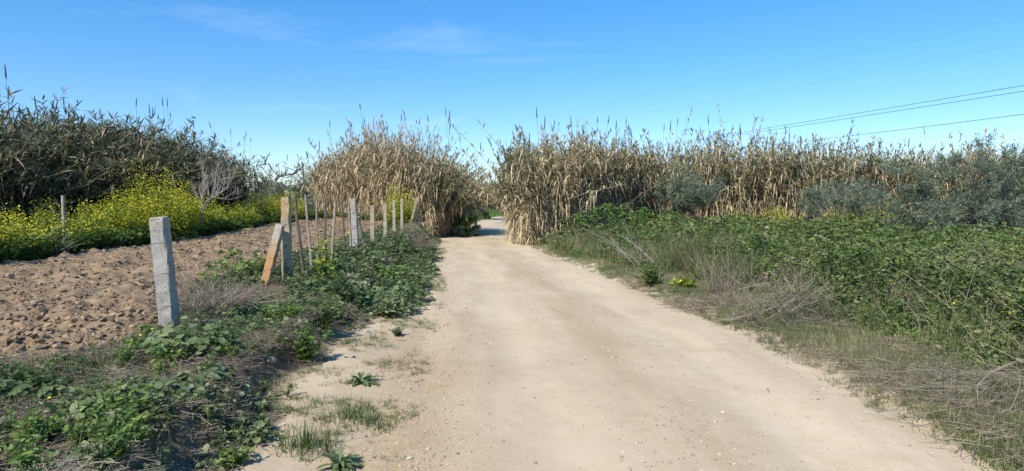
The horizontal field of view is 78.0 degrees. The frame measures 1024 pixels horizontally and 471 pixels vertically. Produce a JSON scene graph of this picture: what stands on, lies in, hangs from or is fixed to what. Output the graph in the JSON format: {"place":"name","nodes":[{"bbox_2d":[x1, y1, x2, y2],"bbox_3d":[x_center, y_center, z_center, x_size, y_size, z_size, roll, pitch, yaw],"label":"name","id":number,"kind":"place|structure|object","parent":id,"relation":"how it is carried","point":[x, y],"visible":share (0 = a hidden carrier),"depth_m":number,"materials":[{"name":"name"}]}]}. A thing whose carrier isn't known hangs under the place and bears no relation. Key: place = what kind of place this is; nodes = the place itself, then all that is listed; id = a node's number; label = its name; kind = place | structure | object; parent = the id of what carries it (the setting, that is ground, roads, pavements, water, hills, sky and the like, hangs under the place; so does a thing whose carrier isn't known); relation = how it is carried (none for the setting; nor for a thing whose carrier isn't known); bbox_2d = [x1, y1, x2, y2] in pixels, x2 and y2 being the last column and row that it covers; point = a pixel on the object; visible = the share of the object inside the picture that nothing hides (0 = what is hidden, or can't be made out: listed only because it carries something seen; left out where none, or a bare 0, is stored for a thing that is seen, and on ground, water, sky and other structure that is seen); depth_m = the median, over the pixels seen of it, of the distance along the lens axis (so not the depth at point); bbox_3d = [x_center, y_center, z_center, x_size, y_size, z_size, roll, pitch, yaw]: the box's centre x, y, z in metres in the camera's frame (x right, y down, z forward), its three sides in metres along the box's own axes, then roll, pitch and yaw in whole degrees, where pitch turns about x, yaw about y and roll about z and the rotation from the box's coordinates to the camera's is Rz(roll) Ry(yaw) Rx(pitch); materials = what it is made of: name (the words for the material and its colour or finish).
{"place":"outdoors","nodes":[
{"label":"outdoors","id":0,"kind":"place"},
{"bbox_2d":[0,216,382,362],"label":"field","id":1,"kind":"structure","parent":0,"point":[49,291],"depth_m":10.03,"materials":[{"name":"brown soil"}]},
{"bbox_2d":[0,201,56,262],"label":"mustard bush","id":2,"kind":"object","parent":1,"relation":"on","point":[11,238],"visible":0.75,"depth_m":12.90,"materials":[{"name":"yellow plant"}]},
{"bbox_2d":[0,195,120,249],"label":"mustard bush","id":3,"kind":"object","parent":1,"relation":"on","point":[90,222],"visible":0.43,"depth_m":15.03,"materials":[{"name":"yellow plant"}]},
{"bbox_2d":[41,224,83,255],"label":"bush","id":4,"kind":"object","parent":1,"relation":"on","point":[60,241],"visible":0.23,"depth_m":13.74,"materials":[{"name":"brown plant"}]},
{"bbox_2d":[61,195,64,233],"bbox_3d":[-10.358,-0.188,14.604,0.077,1.474,0.091,0,3,0],"label":"wooden stake","id":5,"kind":"object","parent":1,"relation":"on","point":[62,207],"visible":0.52,"depth_m":14.57,"materials":[{"name":"grey wood"}]},
{"bbox_2d":[82,158,212,245],"bbox_3d":[-10.465,-1.034,18.325,2.624,2.617,4.734,0,3,0],"label":"mustard bush","id":6,"kind":"object","parent":1,"relation":"on","point":[140,213],"visible":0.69,"depth_m":18.16,"materials":[{"name":"yellow plant"}]},
{"bbox_2d":[0,209,329,261],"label":"field margin weeds","id":7,"kind":"object","parent":1,"relation":"on","point":[126,239],"visible":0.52,"depth_m":15.29,"materials":[{"name":"green plant"}]},
{"bbox_2d":[161,191,230,235],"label":"mustard bush","id":8,"kind":"object","parent":1,"relation":"on","point":[211,210],"visible":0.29,"depth_m":21.00,"materials":[{"name":"yellow plant"}]},
{"bbox_2d":[188,138,242,228],"bbox_3d":[-9.401,-1.500,20.238,1.708,3.211,1.754,-1,3,-26],"label":"bare tree","id":9,"kind":"object","parent":1,"relation":"on","point":[206,188],"visible":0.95,"depth_m":20.23,"materials":[{"name":"grey plant"}]},
{"bbox_2d":[208,201,264,227],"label":"mustard bush","id":10,"kind":"object","parent":1,"relation":"on","point":[243,212],"visible":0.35,"depth_m":23.87,"materials":[{"name":"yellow plant"}]},
{"bbox_2d":[243,189,309,221],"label":"mustard bush","id":11,"kind":"object","parent":1,"relation":"on","point":[301,209],"visible":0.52,"depth_m":28.48,"materials":[{"name":"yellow plant"}]},
{"bbox_2d":[320,211,390,221],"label":"field end weeds","id":12,"kind":"object","parent":1,"relation":"on","point":[363,216],"visible":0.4,"depth_m":30.70,"materials":[{"name":"green plant"}]},
{"bbox_2d":[308,207,503,221],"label":"bank grass","id":13,"kind":"structure","parent":0,"point":[492,212],"depth_m":71.98,"materials":[{"name":"green plant"}]},
{"bbox_2d":[0,204,1022,470],"bbox_3d":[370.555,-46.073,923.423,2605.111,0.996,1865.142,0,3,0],"label":"ground","id":14,"kind":"structure","parent":0,"point":[344,358],"depth_m":5.16,"materials":[{"name":"beige soil"}]},
{"bbox_2d":[0,64,317,232],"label":"cane thicket","id":15,"kind":"object","parent":14,"relation":"on","point":[40,159],"visible":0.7,"depth_m":19.69,"materials":[{"name":"green plant"}]},
{"bbox_2d":[149,216,179,327],"bbox_3d":[-3.397,0.527,6.214,0.163,1.434,0.160,-3,5,-1],"label":"concrete post","id":16,"kind":"object","parent":14,"relation":"on","point":[165,283],"visible":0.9,"depth_m":6.14,"materials":[{"name":"concrete"}]},
{"bbox_2d":[0,277,371,470],"bbox_3d":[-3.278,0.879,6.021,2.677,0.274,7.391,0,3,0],"label":"weeds","id":17,"kind":"object","parent":14,"relation":"on","point":[162,388],"visible":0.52,"depth_m":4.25,"materials":[{"name":"green plant"}]},
{"bbox_2d":[138,316,239,356],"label":"mallow plant","id":18,"kind":"object","parent":14,"relation":"on","point":[195,329],"visible":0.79,"depth_m":5.24,"materials":[{"name":"green plant"}]},
{"bbox_2d":[95,255,303,321],"bbox_3d":[-3.457,0.587,7.353,2.380,0.816,2.021,1,3,25],"label":"dry bush","id":19,"kind":"object","parent":14,"relation":"on","point":[203,298],"visible":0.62,"depth_m":7.19,"materials":[{"name":"brown plant"}]},
{"bbox_2d":[23,300,379,470],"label":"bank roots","id":20,"kind":"object","parent":14,"relation":"on","point":[247,413],"visible":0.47,"depth_m":4.42,"materials":[{"name":"plant"}]},
{"bbox_2d":[0,243,412,470],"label":"wild grass","id":21,"kind":"structure","parent":14,"relation":"on","point":[91,365],"depth_m":4.71,"materials":[{"name":"green plant"}]},
{"bbox_2d":[210,444,255,467],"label":"herb plant","id":22,"kind":"object","parent":14,"relation":"on","point":[232,457],"visible":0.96,"depth_m":3.70,"materials":[{"name":"green plant"}]},
{"bbox_2d":[198,247,280,285],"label":"mallow plant","id":23,"kind":"object","parent":14,"relation":"on","point":[224,265],"visible":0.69,"depth_m":9.61,"materials":[{"name":"green plant"}]},
{"bbox_2d":[266,357,275,362],"bbox_3d":[-2.150,1.107,5.633,0.091,0.064,0.092,0,3,0],"label":"stone","id":24,"kind":"object","parent":14,"relation":"on","point":[270,359],"visible":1,"depth_m":5.60,"materials":[{"name":"grey stone"}]},
{"bbox_2d":[259,223,284,285],"bbox_3d":[-3.635,0.451,9.490,0.138,1.290,0.133,9,-12,2],"label":"leaning post","id":25,"kind":"object","parent":14,"relation":"on","point":[273,251],"visible":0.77,"depth_m":9.49,"materials":[{"name":"concrete"}]},
{"bbox_2d":[242,158,308,210],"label":"olive tree","id":26,"kind":"object","parent":14,"relation":"on","point":[277,187],"visible":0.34,"depth_m":45.32,"materials":[{"name":"green plant"}]},
{"bbox_2d":[271,314,281,347],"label":"herb plant","id":27,"kind":"object","parent":14,"relation":"on","point":[276,331],"visible":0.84,"depth_m":5.94,"materials":[{"name":"green plant"}]},
{"bbox_2d":[281,197,292,280],"bbox_3d":[-3.499,0.212,9.826,0.147,1.633,0.152,0,3,-3],"label":"concrete post","id":28,"kind":"object","parent":14,"relation":"on","point":[286,215],"visible":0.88,"depth_m":9.76,"materials":[{"name":"concrete"}]},
{"bbox_2d":[0,214,406,311],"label":"fence wire","id":29,"kind":"object","parent":28,"relation":"attached to","point":[150,277],"visible":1,"depth_m":5.58,"materials":[{"name":"grey metal"}]},
{"bbox_2d":[1,223,414,360],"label":"fence wire","id":30,"kind":"object","parent":28,"relation":"attached to","point":[150,312],"visible":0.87,"depth_m":5.49,"materials":[{"name":"grey metal"}]},
{"bbox_2d":[0,205,417,265],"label":"fence wire","id":31,"kind":"object","parent":28,"relation":"attached to","point":[159,243],"visible":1,"depth_m":5.69,"materials":[{"name":"grey metal"}]},
{"bbox_2d":[293,193,304,276],"bbox_3d":[-3.406,0.078,10.181,0.194,1.519,0.061,-1,3,-25],"label":"wooden stake","id":32,"kind":"object","parent":14,"relation":"on","point":[298,233],"visible":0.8,"depth_m":10.15,"materials":[{"name":"grey wood"}]},
{"bbox_2d":[286,169,315,210],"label":"olive tree","id":33,"kind":"object","parent":14,"relation":"on","point":[309,192],"visible":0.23,"depth_m":47.04,"materials":[{"name":"green plant"}]},
{"bbox_2d":[266,416,345,461],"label":"grass tuft","id":34,"kind":"object","parent":14,"relation":"on","point":[306,440],"visible":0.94,"depth_m":4.02,"materials":[{"name":"green plant"}]},
{"bbox_2d":[304,195,312,271],"bbox_3d":[-3.506,0.041,10.931,0.161,1.485,0.054,1,3,20],"label":"wooden stake","id":35,"kind":"object","parent":14,"relation":"on","point":[308,235],"visible":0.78,"depth_m":10.92,"materials":[{"name":"wood"}]},
{"bbox_2d":[284,320,333,363],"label":"herb plant","id":36,"kind":"object","parent":14,"relation":"on","point":[304,345],"visible":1,"depth_m":6.03,"materials":[{"name":"green plant"}]},
{"bbox_2d":[180,221,442,316],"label":"weeds","id":37,"kind":"object","parent":14,"relation":"on","point":[422,270],"visible":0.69,"depth_m":10.96,"materials":[{"name":"green plant"}]},
{"bbox_2d":[316,199,318,258],"bbox_3d":[-3.550,0.045,11.529,0.047,1.406,0.058,0,3,0],"label":"wooden stake","id":38,"kind":"object","parent":14,"relation":"on","point":[317,237],"visible":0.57,"depth_m":11.51,"materials":[{"name":"wood"}]},
{"bbox_2d":[323,231,325,258],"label":"wooden stake","id":39,"kind":"object","parent":14,"relation":"on","point":[323,244],"visible":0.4,"depth_m":11.87,"materials":[{"name":"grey wood"}]},
{"bbox_2d":[324,200,326,252],"bbox_3d":[-3.568,0.012,12.082,0.053,1.396,0.136,-2,3,-31],"label":"wooden stake","id":40,"kind":"object","parent":14,"relation":"on","point":[325,212],"visible":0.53,"depth_m":12.03,"materials":[{"name":"grey wood"}]},
{"bbox_2d":[306,227,348,282],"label":"mustard plant","id":41,"kind":"object","parent":14,"relation":"on","point":[330,269],"visible":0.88,"depth_m":9.58,"materials":[{"name":"green plant"}]},
{"bbox_2d":[306,295,350,332],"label":"herb plant","id":42,"kind":"object","parent":14,"relation":"on","point":[324,317],"visible":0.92,"depth_m":7.17,"materials":[{"name":"green plant"}]},
{"bbox_2d":[330,201,336,259],"bbox_3d":[-3.562,-0.005,12.598,0.180,1.380,0.062,1,3,18],"label":"wooden stake","id":43,"kind":"object","parent":14,"relation":"on","point":[333,224],"visible":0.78,"depth_m":12.57,"materials":[{"name":"grey wood"}]},
{"bbox_2d":[227,246,447,470],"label":"sand grass","id":44,"kind":"structure","parent":14,"relation":"on","point":[315,401],"depth_m":5.06,"materials":[{"name":"green plant"}]},
{"bbox_2d":[316,445,364,470],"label":"rosette weed","id":45,"kind":"object","parent":14,"relation":"on","point":[339,460],"visible":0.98,"depth_m":3.81,"materials":[{"name":"green plant"}]},
{"bbox_2d":[341,202,345,250],"bbox_3d":[-3.542,-0.039,13.325,0.113,1.329,0.049,1,3,24],"label":"wooden stake","id":46,"kind":"object","parent":14,"relation":"on","point":[344,244],"visible":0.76,"depth_m":13.31,"materials":[{"name":"grey wood"}]},
{"bbox_2d":[323,397,374,425],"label":"grass tuft","id":47,"kind":"object","parent":14,"relation":"on","point":[349,414],"visible":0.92,"depth_m":4.61,"materials":[{"name":"green plant"}]},
{"bbox_2d":[348,203,351,251],"bbox_3d":[-3.619,-0.075,14.123,0.111,1.295,0.056,2,3,33],"label":"wooden stake","id":48,"kind":"object","parent":14,"relation":"on","point":[350,238],"visible":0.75,"depth_m":14.10,"materials":[{"name":"grey wood"}]},
{"bbox_2d":[350,198,358,248],"bbox_3d":[-3.652,-0.082,14.715,0.148,1.563,0.147,-2,3,1],"label":"concrete post","id":49,"kind":"object","parent":14,"relation":"on","point":[354,222],"visible":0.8,"depth_m":14.65,"materials":[{"name":"concrete"}]},
{"bbox_2d":[358,216,364,244],"bbox_3d":[-3.628,0.101,15.195,0.129,1.200,0.135,-5,25,-2],"label":"concrete post","id":50,"kind":"object","parent":14,"relation":"on","point":[360,232],"visible":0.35,"depth_m":15.06,"materials":[{"name":"grey concrete"}]},
{"bbox_2d":[343,372,380,386],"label":"rosette weed","id":51,"kind":"object","parent":14,"relation":"on","point":[362,380],"visible":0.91,"depth_m":5.52,"materials":[{"name":"green plant"}]},
{"bbox_2d":[370,205,374,239],"bbox_3d":[-3.680,-0.126,16.692,0.116,1.348,0.121,0,3,-3],"label":"concrete post","id":52,"kind":"object","parent":14,"relation":"on","point":[372,221],"visible":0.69,"depth_m":16.64,"materials":[{"name":"grey concrete"}]},
{"bbox_2d":[383,203,387,236],"bbox_3d":[-3.678,-0.256,18.374,0.116,1.371,0.117,0,3,-1],"label":"concrete post","id":53,"kind":"object","parent":14,"relation":"on","point":[384,217],"visible":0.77,"depth_m":18.31,"materials":[{"name":"grey concrete"}]},
{"bbox_2d":[273,104,503,237],"bbox_3d":[-6.561,-2.942,33.461,15.459,7.362,14.182,0,3,0],"label":"cane thicket","id":54,"kind":"object","parent":14,"relation":"on","point":[363,174],"visible":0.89,"depth_m":30.30,"materials":[{"name":"beige plant"}]},
{"bbox_2d":[371,263,412,280],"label":"mallow plant","id":55,"kind":"object","parent":14,"relation":"on","point":[388,267],"visible":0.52,"depth_m":11.69,"materials":[{"name":"green plant"}]},
{"bbox_2d":[392,200,395,232],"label":"concrete post","id":56,"kind":"object","parent":14,"relation":"on","point":[394,212],"visible":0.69,"depth_m":19.71,"materials":[{"name":"grey concrete"}]},
{"bbox_2d":[388,325,403,335],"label":"herb plant","id":57,"kind":"object","parent":14,"relation":"on","point":[397,331],"visible":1,"depth_m":7.57,"materials":[{"name":"green plant"}]},
{"bbox_2d":[368,277,424,297],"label":"mallow plant","id":58,"kind":"object","parent":14,"relation":"on","point":[400,285],"visible":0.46,"depth_m":9.89,"materials":[{"name":"green plant"}]},
{"bbox_2d":[380,179,423,224],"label":"mustard bush","id":59,"kind":"object","parent":14,"relation":"on","point":[407,209],"visible":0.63,"depth_m":24.62,"materials":[{"name":"yellow plant"}]},
{"bbox_2d":[400,199,403,229],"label":"concrete post","id":60,"kind":"object","parent":14,"relation":"on","point":[401,214],"visible":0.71,"depth_m":21.09,"materials":[{"name":"grey concrete"}]},
{"bbox_2d":[410,198,417,223],"bbox_3d":[-3.860,-0.736,24.513,0.103,1.480,0.062,13,0,-12],"label":"fence post","id":61,"kind":"object","parent":14,"relation":"on","point":[413,211],"visible":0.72,"depth_m":24.49,"materials":[{"name":"beige concrete"}]},
{"bbox_2d":[414,197,418,221],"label":"fence post","id":62,"kind":"object","parent":14,"relation":"on","point":[415,216],"visible":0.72,"depth_m":24.64,"materials":[{"name":"beige concrete"}]},
{"bbox_2d":[417,199,419,226],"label":"fence post","id":63,"kind":"object","parent":14,"relation":"on","point":[418,216],"visible":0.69,"depth_m":24.80,"materials":[{"name":"grey wood"}]},
{"bbox_2d":[398,218,440,247],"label":"dry bush","id":64,"kind":"object","parent":14,"relation":"on","point":[412,232],"visible":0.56,"depth_m":19.54,"materials":[{"name":"plant"}]},
{"bbox_2d":[418,225,436,242],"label":"green weed","id":65,"kind":"object","parent":14,"relation":"on","point":[427,231],"visible":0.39,"depth_m":21.93,"materials":[{"name":"green plant"}]},
{"bbox_2d":[422,211,480,236],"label":"dark shrub","id":66,"kind":"object","parent":14,"relation":"on","point":[463,224],"visible":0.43,"depth_m":30.55,"materials":[{"name":"green plant"}]},
{"bbox_2d":[466,183,504,218],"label":"dark tree","id":67,"kind":"object","parent":14,"relation":"on","point":[487,213],"visible":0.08,"depth_m":62.84,"materials":[{"name":"green plant"}]},
{"bbox_2d":[238,191,796,208],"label":"treeline","id":68,"kind":"object","parent":14,"relation":"on","point":[315,197],"visible":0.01,"depth_m":105.74,"materials":[{"name":"green plant"}]},
{"bbox_2d":[47,227,1021,398],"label":"flower specks","id":69,"kind":"object","parent":14,"relation":"on","point":[619,240],"visible":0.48,"depth_m":6.85,"materials":[{"name":"plant"}]},
{"bbox_2d":[446,107,686,245],"bbox_3d":[3.253,-2.113,27.495,13.919,6.469,9.577,-3,4,-44],"label":"cane thicket","id":70,"kind":"object","parent":14,"relation":"on","point":[546,189],"visible":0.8,"depth_m":24.45,"materials":[{"name":"beige plant"}]},
{"bbox_2d":[564,223,624,248],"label":"broom clump","id":71,"kind":"object","parent":14,"relation":"on","point":[594,236],"visible":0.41,"depth_m":19.71,"materials":[{"name":"green plant"}]},
{"bbox_2d":[549,201,679,245],"bbox_3d":[3.640,-0.416,22.256,4.640,1.587,5.885,0,3,0],"label":"green mound","id":72,"kind":"object","parent":14,"relation":"on","point":[647,213],"visible":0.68,"depth_m":21.90,"materials":[{"name":"green plant"}]},
{"bbox_2d":[582,227,656,266],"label":"bleached stalks","id":73,"kind":"object","parent":14,"relation":"on","point":[623,248],"visible":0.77,"depth_m":14.88,"materials":[{"name":"beige plant"}]},
{"bbox_2d":[623,262,675,286],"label":"dark shrub","id":74,"kind":"object","parent":14,"relation":"on","point":[652,277],"visible":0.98,"depth_m":11.79,"materials":[{"name":"green plant"}]},
{"bbox_2d":[669,277,696,287],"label":"mustard plant","id":75,"kind":"object","parent":14,"relation":"on","point":[687,282],"visible":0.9,"depth_m":11.26,"materials":[{"name":"green plant"}]},
{"bbox_2d":[624,221,747,274],"bbox_3d":[3.579,0.220,13.654,2.656,1.100,2.736,-2,3,-32],"label":"broom clump","id":76,"kind":"object","parent":14,"relation":"on","point":[668,260],"visible":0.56,"depth_m":13.41,"materials":[{"name":"green plant"}]},
{"bbox_2d":[653,159,727,233],"bbox_3d":[6.968,-1.488,25.063,2.792,3.153,3.892,1,3,12],"label":"grey green shrub","id":77,"kind":"object","parent":14,"relation":"on","point":[683,198],"visible":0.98,"depth_m":24.89,"materials":[{"name":"green plant"}]},
{"bbox_2d":[655,284,767,312],"bbox_3d":[2.992,0.901,9.543,1.807,0.329,1.252,-1,3,-13],"label":"dead stalk heap","id":78,"kind":"object","parent":14,"relation":"on","point":[710,298],"visible":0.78,"depth_m":9.43,"materials":[{"name":"plant"}]},
{"bbox_2d":[683,246,770,297],"bbox_3d":[3.545,0.586,10.501,1.304,0.896,1.291,0,3,0],"label":"dry grass tuft","id":79,"kind":"object","parent":14,"relation":"on","point":[731,284],"visible":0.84,"depth_m":10.41,"materials":[{"name":"plant"}]},
{"bbox_2d":[728,205,803,229],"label":"mustard bush","id":80,"kind":"object","parent":14,"relation":"on","point":[779,216],"visible":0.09,"depth_m":27.93,"materials":[{"name":"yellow plant"}]},
{"bbox_2d":[546,225,995,319],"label":"tall grass","id":81,"kind":"structure","parent":14,"relation":"on","point":[579,248],"depth_m":12.85,"materials":[{"name":"green plant"}]},
{"bbox_2d":[528,242,1023,470],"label":"verge grass","id":82,"kind":"structure","parent":14,"relation":"on","point":[829,334],"depth_m":6.24,"materials":[{"name":"green plant"}]},
{"bbox_2d":[535,209,1023,377],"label":"bramble undergrowth","id":83,"kind":"object","parent":14,"relation":"on","point":[1013,276],"visible":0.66,"depth_m":9.91,"materials":[{"name":"green plant"}]},
{"bbox_2d":[542,223,1023,371],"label":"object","id":84,"kind":"structure","parent":14,"relation":"on","point":[970,334],"depth_m":7.33,"materials":[{"name":"green plant"}]},
{"bbox_2d":[713,252,871,331],"bbox_3d":[3.517,0.672,8.215,1.938,0.896,1.674,0,3,0],"label":"dead stalk heap","id":85,"kind":"object","parent":14,"relation":"on","point":[782,306],"visible":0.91,"depth_m":8.15,"materials":[{"name":"plant"}]},
{"bbox_2d":[570,218,1023,365],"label":"dead stems","id":86,"kind":"object","parent":14,"relation":"on","point":[931,286],"visible":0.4,"depth_m":7.98,"materials":[{"name":"plant"}]},
{"bbox_2d":[591,216,1023,284],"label":"tall herbs","id":87,"kind":"object","parent":14,"relation":"on","point":[1003,248],"visible":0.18,"depth_m":12.11,"materials":[{"name":"green plant"}]},
{"bbox_2d":[597,105,1023,227],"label":"cane thicket","id":88,"kind":"object","parent":14,"relation":"on","point":[754,186],"visible":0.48,"depth_m":29.66,"materials":[{"name":"beige plant"}]},
{"bbox_2d":[600,266,1023,470],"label":"dead thatch","id":89,"kind":"object","parent":14,"relation":"on","point":[983,432],"visible":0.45,"depth_m":5.74,"materials":[{"name":"plant"}]},
{"bbox_2d":[824,204,882,231],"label":"mustard bush","id":90,"kind":"object","parent":14,"relation":"on","point":[850,215],"visible":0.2,"depth_m":24.27,"materials":[{"name":"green plant"}]},
{"bbox_2d":[793,174,920,225],"bbox_3d":[13.035,-1.108,24.756,4.381,2.839,4.087,0,3,0],"label":"grey green shrub","id":91,"kind":"object","parent":14,"relation":"on","point":[809,192],"visible":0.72,"depth_m":24.27,"materials":[{"name":"green plant"}]},
{"bbox_2d":[866,203,932,229],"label":"mustard bush","id":92,"kind":"object","parent":14,"relation":"on","point":[867,215],"visible":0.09,"depth_m":23.54,"materials":[{"name":"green plant"}]},
{"bbox_2d":[836,335,1023,410],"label":"brush pile","id":93,"kind":"object","parent":14,"relation":"on","point":[938,370],"visible":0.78,"depth_m":5.20,"materials":[{"name":"brown plant"}]},
{"bbox_2d":[843,128,1023,249],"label":"olive tree","id":94,"kind":"object","parent":14,"relation":"on","point":[996,194],"visible":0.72,"depth_m":17.92,"materials":[{"name":"green plant"}]},
{"bbox_2d":[863,355,1023,423],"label":"brush pile","id":95,"kind":"object","parent":14,"relation":"on","point":[977,402],"visible":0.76,"depth_m":4.73,"materials":[{"name":"plant"}]},
{"bbox_2d":[979,171,1023,223],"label":"olive tree","id":96,"kind":"object","parent":14,"relation":"on","point":[1015,200],"visible":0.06,"depth_m":19.87,"materials":[{"name":"green plant"}]},
{"bbox_2d":[0,0,1023,203],"label":"sky","id":97,"kind":"structure","parent":0,"point":[277,72],"materials":[{"name":"blue"}]},
{"bbox_2d":[302,217,1007,470],"bbox_3d":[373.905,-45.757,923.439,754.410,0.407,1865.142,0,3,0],"label":"road","id":98,"kind":"structure","parent":0,"point":[549,426],"depth_m":5.38,"materials":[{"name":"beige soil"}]},
{"bbox_2d":[439,44,1019,151],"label":"power line","id":99,"kind":"object","parent":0,"point":[771,90],"visible":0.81,"depth_m":60.86,"materials":[{"name":"black metal"}]},
{"bbox_2d":[490,91,1022,172],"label":"power line","id":100,"kind":"object","parent":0,"point":[872,114],"visible":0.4,"depth_m":50.59,"materials":[{"name":"black metal"}]},
{"bbox_2d":[620,85,1023,151],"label":"power line","id":101,"kind":"object","parent":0,"point":[862,112],"visible":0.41,"depth_m":51.20,"materials":[{"name":"black metal"}]},
{"bbox_2d":[712,114,1022,151],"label":"power line","id":102,"kind":"object","parent":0,"point":[903,129],"visible":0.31,"depth_m":47.97,"materials":[{"name":"black metal"}]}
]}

